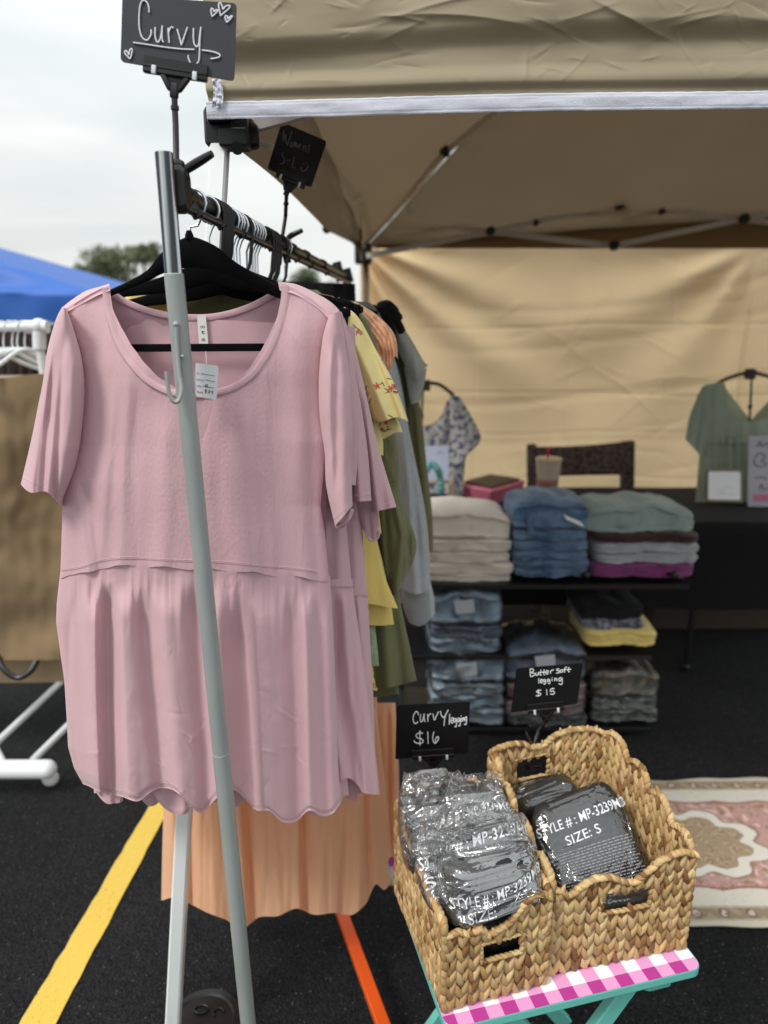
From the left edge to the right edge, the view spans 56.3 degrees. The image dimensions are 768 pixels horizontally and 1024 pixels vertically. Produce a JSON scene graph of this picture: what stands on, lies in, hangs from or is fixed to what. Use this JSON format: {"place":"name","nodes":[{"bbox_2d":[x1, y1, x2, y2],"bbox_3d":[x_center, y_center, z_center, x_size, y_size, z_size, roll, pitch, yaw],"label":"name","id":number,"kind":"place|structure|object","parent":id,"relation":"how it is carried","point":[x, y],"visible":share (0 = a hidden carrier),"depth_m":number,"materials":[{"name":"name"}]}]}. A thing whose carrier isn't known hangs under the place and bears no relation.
{"place":"outdoors","nodes":[
{"label":"outdoors","id":0,"kind":"place"},
{"bbox_2d":[0,0,456,324],"label":"sky","id":1,"kind":"structure","parent":0,"point":[82,127],"materials":[{"name":"white"}]},
{"bbox_2d":[0,605,767,1023],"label":"ground","id":2,"kind":"structure","parent":0,"point":[64,839],"depth_m":2.01,"materials":[{"name":"asphalt"}]},
{"bbox_2d":[0,318,66,785],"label":"garment rack","id":3,"kind":"object","parent":2,"relation":"on","point":[34,766],"visible":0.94,"depth_m":2.49,"materials":[{"name":"white plastic"}]},
{"bbox_2d":[0,331,31,374],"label":"garment","id":4,"kind":"object","parent":3,"relation":"hanging from","point":[10,367],"visible":0.19,"depth_m":3.28,"materials":[{"name":"grey"}]},
{"bbox_2d":[0,320,36,358],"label":"clothes hanger","id":5,"kind":"object","parent":3,"relation":"hanging from","point":[7,352],"visible":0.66,"depth_m":2.38,"materials":[{"name":"white plastic"}]},
{"bbox_2d":[0,320,45,366],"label":"clothes hanger","id":6,"kind":"object","parent":3,"relation":"hanging from","point":[13,354],"visible":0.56,"depth_m":2.36,"materials":[{"name":"white plastic"}]},
{"bbox_2d":[0,374,63,682],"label":"cloth cover","id":7,"kind":"object","parent":3,"relation":"hanging from","point":[30,541],"visible":0.54,"depth_m":2.49,"materials":[{"name":"brown fabric"}]},
{"bbox_2d":[0,248,123,321],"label":"blue tent","id":8,"kind":"object","parent":2,"relation":"on","point":[32,288],"visible":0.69,"depth_m":4.85,"materials":[{"name":"fabric"}]},
{"bbox_2d":[19,803,163,1023],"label":"road marking","id":9,"kind":"object","parent":2,"relation":"on","point":[49,1001],"visible":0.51,"depth_m":1.96,"materials":[{"name":"yellow paint"}]},
{"bbox_2d":[75,241,162,282],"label":"tree","id":10,"kind":"object","parent":2,"relation":"on","point":[111,259],"visible":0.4,"depth_m":41.73,"materials":[{"name":"green plant"}]},
{"bbox_2d":[181,989,239,1023],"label":"canopy weight","id":11,"kind":"object","parent":2,"relation":"on","point":[211,1006],"visible":0.85,"depth_m":1.70,"materials":[{"name":"black plastic"}]},
{"bbox_2d":[154,150,353,1023],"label":"garment rack","id":12,"kind":"object","parent":2,"relation":"on","point":[172,189],"visible":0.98,"depth_m":1.08,"materials":[{"name":"silver metal"}]},
{"bbox_2d":[121,0,236,198],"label":"chalkboard sign","id":13,"kind":"object","parent":12,"relation":"attached to","point":[177,46],"visible":0.94,"depth_m":0.97,"materials":[{"name":"plastic"}]},
{"bbox_2d":[110,187,280,351],"bbox_3d":[-0.277,-0.361,1.079,0.363,0.236,0.014,0,14,0],"label":"clothes hanger","id":14,"kind":"object","parent":12,"relation":"hanging from","point":[197,252],"visible":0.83,"depth_m":1.07,"materials":[{"name":"black plastic"}]},
{"bbox_2d":[21,282,358,822],"bbox_3d":[-0.315,0.119,1.205,0.550,0.967,0.157,0,14,0],"label":"pink top","id":15,"kind":"object","parent":14,"relation":"hanging from","point":[278,422],"visible":0.95,"depth_m":1.15,"materials":[{"name":"pink"}]},
{"bbox_2d":[119,195,343,308],"bbox_3d":[-0.274,-0.388,1.136,0.420,0.212,0.014,-2,15,-7],"label":"clothes hanger","id":16,"kind":"object","parent":12,"relation":"hanging from","point":[195,277],"visible":0.42,"depth_m":1.13,"materials":[{"name":"black plastic"}]},
{"bbox_2d":[133,197,346,317],"bbox_3d":[-0.272,-0.387,1.161,0.420,0.227,0.014,1,15,2],"label":"clothes hanger","id":17,"kind":"object","parent":12,"relation":"hanging from","point":[191,294],"visible":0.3,"depth_m":1.16,"materials":[{"name":"black plastic"}]},
{"bbox_2d":[94,319,379,806],"bbox_3d":[-0.282,0.142,1.270,0.549,0.950,0.104,0,14,0],"label":"pink top","id":18,"kind":"object","parent":17,"relation":"hanging from","point":[357,764],"visible":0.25,"depth_m":1.24,"materials":[{"name":"pink"}]},
{"bbox_2d":[97,318,395,803],"bbox_3d":[-0.279,0.145,1.329,0.603,0.992,0.107,0,14,0],"label":"pink top","id":19,"kind":"object","parent":17,"relation":"hanging from","point":[365,517],"visible":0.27,"depth_m":1.28,"materials":[{"name":"pink"}]},
{"bbox_2d":[256,223,266,273],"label":"clothes hanger","id":20,"kind":"object","parent":12,"relation":"hanging from","point":[258,251],"visible":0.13,"depth_m":1.39,"materials":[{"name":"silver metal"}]},
{"bbox_2d":[161,294,398,925],"bbox_3d":[-0.253,0.318,1.661,0.586,1.589,0.319,0,14,0],"label":"maxi dress","id":21,"kind":"object","parent":20,"relation":"hanging from","point":[337,861],"visible":0.35,"depth_m":1.65,"materials":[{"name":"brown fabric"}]},
{"bbox_2d":[338,297,416,696],"bbox_3d":[-0.229,0.043,1.536,0.604,0.961,0.124,1,15,5],"label":"olive dress","id":22,"kind":"object","parent":20,"relation":"hanging from","point":[397,544],"visible":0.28,"depth_m":1.49,"materials":[{"name":"green fabric"}]},
{"bbox_2d":[235,212,354,310],"bbox_3d":[-0.259,-0.422,1.273,0.420,0.211,0.014,2,15,9],"label":"clothes hanger","id":23,"kind":"object","parent":12,"relation":"hanging from","point":[349,305],"visible":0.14,"depth_m":1.25,"materials":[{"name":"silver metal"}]},
{"bbox_2d":[187,295,250,313],"bbox_3d":[-0.295,-0.256,1.281,0.242,0.261,0.057,0,14,0],"label":"olive blouse","id":24,"kind":"object","parent":23,"relation":"hanging from","point":[217,304],"visible":0.06,"depth_m":1.23,"materials":[{"name":"green"}]},
{"bbox_2d":[268,125,325,264],"bbox_3d":[-0.180,-0.676,1.550,0.122,0.273,0.120,0,14,0],"label":"chalkboard sign","id":25,"kind":"object","parent":12,"relation":"attached to","point":[295,158],"visible":0.87,"depth_m":1.49,"materials":[{"name":"black plastic"}]},
{"bbox_2d":[238,213,357,312],"bbox_3d":[-0.258,-0.425,1.292,0.420,0.214,0.014,1,15,4],"label":"clothes hanger","id":26,"kind":"object","parent":12,"relation":"hanging from","point":[239,256],"visible":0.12,"depth_m":1.27,"materials":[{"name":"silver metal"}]},
{"bbox_2d":[125,297,407,613],"bbox_3d":[-0.240,-0.079,1.331,0.570,0.621,0.116,0,14,0],"label":"floral top","id":27,"kind":"object","parent":26,"relation":"hanging from","point":[386,408],"visible":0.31,"depth_m":1.25,"materials":[{"name":"fabric"}]},
{"bbox_2d":[245,214,358,317],"bbox_3d":[-0.256,-0.426,1.315,0.420,0.224,0.014,-1,15,-2],"label":"clothes hanger","id":28,"kind":"object","parent":12,"relation":"hanging from","point":[251,243],"visible":0.06,"depth_m":1.29,"materials":[{"name":"white plastic"}]},
{"bbox_2d":[245,218,360,315],"bbox_3d":[-0.253,-0.438,1.336,0.420,0.211,0.014,1,15,5],"label":"clothes hanger","id":29,"kind":"object","parent":12,"relation":"hanging from","point":[358,305],"visible":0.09,"depth_m":1.32,"materials":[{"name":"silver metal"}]},
{"bbox_2d":[362,511,397,625],"bbox_3d":[-0.235,-0.067,1.412,0.526,0.668,0.096,0,14,0],"label":"yellow tee","id":30,"kind":"object","parent":29,"relation":"hanging from","point":[381,603],"visible":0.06,"depth_m":1.44,"materials":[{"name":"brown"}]},
{"bbox_2d":[249,219,361,313],"bbox_3d":[-0.251,-0.441,1.356,0.420,0.215,0.014,2,15,7],"label":"clothes hanger","id":31,"kind":"object","parent":12,"relation":"hanging from","point":[257,232],"visible":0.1,"depth_m":1.33,"materials":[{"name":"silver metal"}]},
{"bbox_2d":[369,625,378,665],"bbox_3d":[-0.254,-0.018,1.447,0.486,0.735,0.059,0,14,0],"label":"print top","id":32,"kind":"object","parent":31,"relation":"hanging from","point":[374,652],"visible":0.03,"depth_m":1.52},
{"bbox_2d":[286,281,355,300],"bbox_3d":[-0.211,-0.365,2.283,0.290,0.706,0.093,0,14,0],"label":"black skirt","id":33,"kind":"object","parent":12,"relation":"hanging from","point":[345,291],"visible":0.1,"depth_m":2.17,"materials":[{"name":"black fabric"}]},
{"bbox_2d":[373,305,398,372],"bbox_3d":[-0.070,-0.369,1.886,0.221,0.361,0.098,0,14,0],"label":"dark blouse","id":34,"kind":"object","parent":12,"relation":"hanging from","point":[388,322],"visible":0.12,"depth_m":1.84,"materials":[{"name":"green fabric"}]},
{"bbox_2d":[377,300,405,333],"bbox_3d":[0.019,-0.495,1.824,0.074,0.085,0.041,0,14,0],"label":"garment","id":35,"kind":"object","parent":34,"relation":"attached to","point":[389,309],"visible":1,"depth_m":1.81,"materials":[{"name":"black fabric"}]},
{"bbox_2d":[351,301,434,625],"bbox_3d":[-0.167,-0.093,1.860,0.608,0.872,0.134,1,15,5],"label":"sweatshirt","id":36,"kind":"object","parent":12,"relation":"hanging from","point":[416,595],"visible":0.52,"depth_m":1.83,"materials":[{"name":"fabric"}]},
{"bbox_2d":[395,328,427,404],"bbox_3d":[-0.015,-0.264,2.042,0.300,0.580,0.149,7,16,24],"label":"shirt","id":37,"kind":"object","parent":12,"relation":"hanging from","point":[416,365],"visible":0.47,"depth_m":1.92,"materials":[{"name":"fabric"}]},
{"bbox_2d":[399,353,433,551],"bbox_3d":[-0.049,-0.136,2.167,0.410,0.892,0.140,3,15,13],"label":"sweatshirt","id":38,"kind":"object","parent":12,"relation":"hanging from","point":[414,417],"visible":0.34,"depth_m":2.08,"materials":[{"name":"grey"}]},
{"bbox_2d":[278,267,337,282],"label":"tree","id":39,"kind":"object","parent":2,"relation":"on","point":[304,275],"visible":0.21,"depth_m":57.16,"materials":[{"name":"green plant"}]},
{"bbox_2d":[335,913,390,1023],"bbox_3d":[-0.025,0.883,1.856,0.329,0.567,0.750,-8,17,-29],"label":"road marking","id":40,"kind":"object","parent":2,"relation":"on","point":[379,1015],"visible":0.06,"depth_m":1.73,"materials":[{"name":"orange paint"}]},
{"bbox_2d":[165,0,767,1023],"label":"canopy tent","id":41,"kind":"object","parent":2,"relation":"on","point":[595,124],"visible":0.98,"depth_m":1.53,"materials":[{"name":"white"}]},
{"bbox_2d":[360,248,767,487],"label":"curtain","id":42,"kind":"object","parent":41,"relation":"hanging from","point":[519,349],"visible":0.41,"depth_m":4.07,"materials":[{"name":"beige fabric"}]},
{"bbox_2d":[388,856,698,1023],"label":"tray table","id":43,"kind":"object","parent":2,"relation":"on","point":[614,987],"visible":0.15,"depth_m":1.25,"materials":[{"name":"fabric"}]},
{"bbox_2d":[394,776,553,1013],"bbox_3d":[0.152,0.681,1.306,0.216,0.243,0.317,-4,15,-14],"label":"woven basket","id":44,"kind":"object","parent":43,"relation":"on","point":[461,970],"visible":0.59,"depth_m":1.20,"materials":[{"name":"brown wicker"}]},
{"bbox_2d":[410,821,450,916],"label":"bagged leggings","id":45,"kind":"object","parent":44,"relation":"in","point":[424,851],"visible":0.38,"depth_m":1.24,"materials":[{"name":"black"}]},
{"bbox_2d":[395,702,469,768],"bbox_3d":[0.100,0.506,1.489,0.153,0.230,0.039,0,14,0],"label":"price sign","id":46,"kind":"object","parent":44,"relation":"attached to","point":[432,735],"visible":0.94,"depth_m":1.49,"materials":[{"name":"black plastic"}]},
{"bbox_2d":[398,767,472,874],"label":"bagged leggings","id":47,"kind":"object","parent":44,"relation":"in","point":[417,802],"visible":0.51,"depth_m":1.35,"materials":[{"name":"black"}]},
{"bbox_2d":[428,770,512,855],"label":"bagged leggings","id":48,"kind":"object","parent":44,"relation":"in","point":[486,786],"visible":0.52,"depth_m":1.31,"materials":[{"name":"black"}]},
{"bbox_2d":[419,793,536,888],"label":"bagged leggings","id":49,"kind":"object","parent":44,"relation":"in","point":[492,833],"visible":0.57,"depth_m":1.24,"materials":[{"name":"black"}]},
{"bbox_2d":[435,839,541,928],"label":"bagged leggings","id":50,"kind":"object","parent":44,"relation":"in","point":[482,888],"visible":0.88,"depth_m":1.18,"materials":[{"name":"black"}]},
{"bbox_2d":[459,914,519,956],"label":"bagged leggings","id":51,"kind":"object","parent":44,"relation":"in","point":[502,947],"visible":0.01,"depth_m":1.22,"materials":[{"name":"black"}]},
{"bbox_2d":[486,725,700,975],"bbox_3d":[0.375,0.635,1.363,0.307,0.326,0.313,-5,15,-18],"label":"woven basket","id":52,"kind":"object","parent":43,"relation":"on","point":[586,931],"visible":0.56,"depth_m":1.28,"materials":[{"name":"brown wicker"}]},
{"bbox_2d":[512,774,577,822],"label":"bagged leggings","id":53,"kind":"object","parent":52,"relation":"in","point":[530,797],"visible":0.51,"depth_m":1.43,"materials":[{"name":"black"}]},
{"bbox_2d":[511,663,582,769],"bbox_3d":[0.340,0.431,1.493,0.144,0.232,0.055,0,14,0],"label":"price sign","id":54,"kind":"object","parent":52,"relation":"attached to","point":[545,693],"visible":0.94,"depth_m":1.50,"materials":[{"name":"black plastic"}]},
{"bbox_2d":[530,782,645,891],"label":"bagged leggings","id":55,"kind":"object","parent":52,"relation":"in","point":[583,833],"visible":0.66,"depth_m":1.35,"materials":[{"name":"black"}]},
{"bbox_2d":[603,866,648,911],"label":"bagged leggings","id":56,"kind":"object","parent":52,"relation":"in","point":[631,897],"visible":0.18,"depth_m":1.30,"materials":[{"name":"black"}]},
{"bbox_2d":[399,568,688,731],"bbox_3d":[0.615,0.522,2.947,1.095,0.713,0.375,0,14,0],"label":"shelf rack","id":57,"kind":"object","parent":2,"relation":"on","point":[419,646],"visible":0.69,"depth_m":2.80,"materials":[{"name":"black plastic"}]},
{"bbox_2d":[428,701,506,725],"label":"bagged jeans","id":58,"kind":"object","parent":57,"relation":"on","point":[489,715],"visible":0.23,"depth_m":2.88,"materials":[{"name":"fabric"}]},
{"bbox_2d":[426,669,504,709],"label":"bagged jeans","id":59,"kind":"object","parent":58,"relation":"on","point":[476,702],"visible":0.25,"depth_m":2.87,"materials":[{"name":"blue fabric"}]},
{"bbox_2d":[427,662,505,697],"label":"bagged jeans","id":60,"kind":"object","parent":59,"relation":"on","point":[446,689],"visible":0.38,"depth_m":2.86,"materials":[{"name":"fabric"}]},
{"bbox_2d":[427,649,505,684],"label":"bagged jeans","id":61,"kind":"object","parent":60,"relation":"on","point":[460,671],"visible":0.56,"depth_m":2.83,"materials":[{"name":"blue fabric"}]},
{"bbox_2d":[424,622,500,651],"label":"bagged jeans","id":62,"kind":"object","parent":61,"relation":"on","point":[452,644],"visible":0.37,"depth_m":2.83,"materials":[{"name":"blue fabric"}]},
{"bbox_2d":[428,620,502,639],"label":"bagged jeans","id":63,"kind":"object","parent":62,"relation":"on","point":[468,631],"visible":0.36,"depth_m":2.82,"materials":[{"name":"blue fabric"}]},
{"bbox_2d":[430,589,502,625],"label":"bagged jeans","id":64,"kind":"object","parent":63,"relation":"on","point":[480,606],"visible":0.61,"depth_m":2.79,"materials":[{"name":"blue fabric"}]},
{"bbox_2d":[430,572,510,581],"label":"folded sweater","id":65,"kind":"object","parent":57,"relation":"on","point":[461,577],"visible":0.24,"depth_m":2.76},
{"bbox_2d":[430,559,513,573],"bbox_3d":[0.285,0.188,2.868,0.442,0.057,0.282,0,14,0],"label":"folded sweater","id":66,"kind":"object","parent":65,"relation":"on","point":[497,567],"visible":0.38,"depth_m":2.75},
{"bbox_2d":[429,550,509,562],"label":"folded sweater","id":67,"kind":"object","parent":66,"relation":"on","point":[456,556],"visible":0.37,"depth_m":2.74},
{"bbox_2d":[433,537,511,551],"bbox_3d":[0.279,0.099,2.845,0.440,0.063,0.281,0,14,0],"label":"folded sweater","id":68,"kind":"object","parent":67,"relation":"on","point":[468,544],"visible":0.3,"depth_m":2.73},
{"bbox_2d":[431,496,510,538],"bbox_3d":[0.275,0.020,2.826,0.431,0.134,0.278,0,14,0],"label":"folded sweater","id":69,"kind":"object","parent":68,"relation":"on","point":[454,517],"visible":0.77,"depth_m":2.71,"materials":[{"name":"fabric"}]},
{"bbox_2d":[430,493,447,496],"bbox_3d":[0.229,-0.043,3.087,0.090,0.070,0.060,0,14,0],"label":"dark pouch","id":70,"kind":"object","parent":69,"relation":"on","point":[436,495],"visible":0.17,"depth_m":3.07,"materials":[{"name":"black fabric"}]},
{"bbox_2d":[427,461,443,493],"bbox_3d":[0.206,-0.119,3.089,0.105,0.201,0.050,0,14,0],"label":"teal ornament","id":71,"kind":"object","parent":70,"relation":"on","point":[435,466],"visible":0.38,"depth_m":3.07,"materials":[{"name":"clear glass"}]},
{"bbox_2d":[504,710,587,727],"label":"bagged jeans","id":72,"kind":"object","parent":57,"relation":"on","point":[579,719],"visible":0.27,"depth_m":2.88,"materials":[{"name":"black fabric"}]},
{"bbox_2d":[503,690,585,716],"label":"bagged jeans","id":73,"kind":"object","parent":72,"relation":"on","point":[579,706],"visible":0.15,"depth_m":2.87,"materials":[{"name":"fabric"}]},
{"bbox_2d":[502,676,586,700],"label":"bagged jeans","id":74,"kind":"object","parent":73,"relation":"on","point":[509,685],"visible":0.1,"depth_m":2.86,"materials":[{"name":"clear plastic"}]},
{"bbox_2d":[500,619,586,680],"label":"bagged jeans","id":75,"kind":"object","parent":74,"relation":"on","point":[542,637],"visible":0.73,"depth_m":2.83,"materials":[{"name":"blue fabric"}]},
{"bbox_2d":[509,558,586,577],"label":"folded jeans","id":76,"kind":"object","parent":57,"relation":"on","point":[550,572],"visible":0.37,"depth_m":2.75,"materials":[{"name":"blue fabric"}]},
{"bbox_2d":[509,554,588,568],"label":"folded jeans","id":77,"kind":"object","parent":76,"relation":"on","point":[550,563],"visible":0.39,"depth_m":2.74,"materials":[{"name":"blue fabric"}]},
{"bbox_2d":[508,545,587,560],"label":"folded jeans","id":78,"kind":"object","parent":77,"relation":"on","point":[573,555],"visible":0.49,"depth_m":2.73,"materials":[{"name":"blue fabric"}]},
{"bbox_2d":[509,535,587,550],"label":"folded jeans","id":79,"kind":"object","parent":78,"relation":"on","point":[559,545],"visible":0.41,"depth_m":2.72,"materials":[{"name":"blue fabric"}]},
{"bbox_2d":[510,524,586,540],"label":"folded jeans","id":80,"kind":"object","parent":79,"relation":"on","point":[554,534],"visible":0.42,"depth_m":2.71,"materials":[{"name":"blue fabric"}]},
{"bbox_2d":[503,486,588,533],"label":"folded jeans","id":81,"kind":"object","parent":80,"relation":"on","point":[530,508],"visible":1,"depth_m":2.70,"materials":[{"name":"blue fabric"}]},
{"bbox_2d":[569,610,656,646],"bbox_3d":[0.925,0.465,2.920,0.300,0.085,0.279,0,14,0],"label":"folded garment","id":82,"kind":"object","parent":57,"relation":"on","point":[645,635],"visible":0.56,"depth_m":2.80,"materials":[{"name":"yellow"}]},
{"bbox_2d":[567,599,643,629],"bbox_3d":[0.897,0.411,2.927,0.256,0.054,0.278,0,14,0],"label":"folded garment","id":83,"kind":"object","parent":82,"relation":"on","point":[609,624],"visible":0.41,"depth_m":2.81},
{"bbox_2d":[566,589,642,620],"bbox_3d":[0.892,0.352,2.911,0.258,0.091,0.280,0,14,0],"label":"folded garment","id":84,"kind":"object","parent":83,"relation":"on","point":[620,604],"visible":0.77,"depth_m":2.81,"materials":[{"name":"black fabric"}]},
{"bbox_2d":[584,696,657,722],"bbox_3d":[0.974,0.792,3.027,0.287,0.082,0.296,0,14,0],"label":"bagged garment","id":85,"kind":"object","parent":57,"relation":"on","point":[618,715],"visible":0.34,"depth_m":2.91,"materials":[{"name":"fabric"}]},
{"bbox_2d":[585,687,656,710],"bbox_3d":[0.972,0.741,3.013,0.284,0.076,0.296,0,14,0],"label":"bagged garment","id":86,"kind":"object","parent":85,"relation":"on","point":[627,701],"visible":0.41,"depth_m":2.90,"materials":[{"name":"fabric"}]},
{"bbox_2d":[584,660,659,698],"bbox_3d":[0.964,0.656,2.991,0.291,0.148,0.298,0,14,0],"label":"bagged garment","id":87,"kind":"object","parent":86,"relation":"on","point":[615,677],"visible":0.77,"depth_m":2.88,"materials":[{"name":"fabric"}]},
{"bbox_2d":[585,550,693,577],"bbox_3d":[0.998,0.195,2.870,0.415,0.073,0.280,0,14,0],"label":"folded sweater","id":88,"kind":"object","parent":57,"relation":"on","point":[638,569],"visible":0.41,"depth_m":2.75,"materials":[{"name":"fabric"}]},
{"bbox_2d":[585,545,697,563],"bbox_3d":[1.008,0.147,2.857,0.413,0.053,0.281,0,14,0],"label":"folded sweater","id":89,"kind":"object","parent":88,"relation":"on","point":[649,556],"visible":0.37,"depth_m":2.74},
{"bbox_2d":[586,536,698,553],"bbox_3d":[1.004,0.107,2.849,0.427,0.053,0.277,0,14,0],"label":"folded sweater","id":90,"kind":"object","parent":89,"relation":"on","point":[621,547],"visible":0.48,"depth_m":2.73,"materials":[{"name":"fabric"}]},
{"bbox_2d":[585,530,698,542],"bbox_3d":[0.995,0.070,2.837,0.415,0.050,0.282,0,14,0],"label":"folded sweater","id":91,"kind":"object","parent":90,"relation":"on","point":[690,536],"visible":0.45,"depth_m":2.72,"materials":[{"name":"grey fabric"}]},
{"bbox_2d":[578,491,693,532],"bbox_3d":[0.962,-0.005,2.819,0.434,0.130,0.280,0,14,0],"label":"folded sweater","id":92,"kind":"object","parent":91,"relation":"on","point":[626,512],"visible":0.94,"depth_m":2.71,"materials":[{"name":"green fabric"}]},
{"bbox_2d":[526,440,634,620],"bbox_3d":[1.102,0.118,3.950,0.630,0.992,0.350,0,14,0],"label":"chair","id":93,"kind":"object","parent":2,"relation":"on","point":[616,458],"visible":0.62,"depth_m":3.98,"materials":[{"name":"wicker"}]},
{"bbox_2d":[462,487,767,670],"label":"display table","id":94,"kind":"object","parent":2,"relation":"on","point":[730,569],"visible":0.16,"depth_m":3.22,"materials":[{"name":"black fabric"}]},
{"bbox_2d":[421,380,454,422],"bbox_3d":[0.125,-0.327,3.427,0.415,0.598,0.180,0,14,0],"label":"display stand","id":95,"kind":"object","parent":94,"relation":"on","point":[427,384],"visible":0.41,"depth_m":3.35,"materials":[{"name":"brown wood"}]},
{"bbox_2d":[423,395,480,496],"bbox_3d":[0.210,-0.280,3.409,0.494,0.547,0.086,0,14,0],"label":"blouse","id":96,"kind":"object","parent":95,"relation":"hanging from","point":[453,427],"visible":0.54,"depth_m":3.36,"materials":[{"name":"white fabric"}]},
{"bbox_2d":[425,446,452,495],"bbox_3d":[0.230,-0.148,3.122,0.138,0.267,0.089,0,14,0],"label":"info sign","id":97,"kind":"object","parent":94,"relation":"on","point":[439,455],"visible":0.69,"depth_m":3.14,"materials":[{"name":"white"}]},
{"bbox_2d":[462,474,524,502],"bbox_3d":[0.533,-0.113,3.585,0.211,0.096,0.312,13,19,40],"label":"storage box","id":98,"kind":"object","parent":94,"relation":"on","point":[494,488],"visible":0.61,"depth_m":3.50,"materials":[{"name":"pink plastic"}]},
{"bbox_2d":[535,447,562,487],"bbox_3d":[0.745,-0.174,3.260,0.120,0.247,0.120,0,14,0],"label":"iced drink","id":99,"kind":"object","parent":94,"relation":"on","point":[548,467],"visible":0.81,"depth_m":3.22,"materials":[{"name":"plastic"}]},
{"bbox_2d":[705,469,742,502],"bbox_3d":[1.521,-0.116,3.203,0.179,0.152,0.025,0,14,0],"label":"sign","id":100,"kind":"object","parent":94,"relation":"on","point":[723,485],"visible":1,"depth_m":3.19,"materials":[{"name":"white"}]},
{"bbox_2d":[697,369,767,505],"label":"display stand","id":101,"kind":"object","parent":94,"relation":"on","point":[750,374],"visible":0.62,"depth_m":3.39,"materials":[{"name":"black metal"}]},
{"bbox_2d":[685,382,767,501],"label":"blouse","id":102,"kind":"object","parent":101,"relation":"hanging from","point":[721,428],"visible":0.69,"depth_m":3.41,"materials":[{"name":"fabric"}]},
{"bbox_2d":[747,436,767,506],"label":"info sign","id":103,"kind":"object","parent":94,"relation":"on","point":[757,488],"visible":1,"depth_m":3.26,"materials":[{"name":"paper"}]},
{"bbox_2d":[642,608,767,628],"bbox_3d":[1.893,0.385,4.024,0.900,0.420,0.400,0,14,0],"label":"tent wall","id":104,"kind":"structure","parent":2,"relation":"on","point":[665,618],"depth_m":3.87,"materials":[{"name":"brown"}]},
{"bbox_2d":[650,777,767,927],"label":"rug","id":105,"kind":"object","parent":2,"relation":"on","point":[724,821],"visible":0.38,"depth_m":2.27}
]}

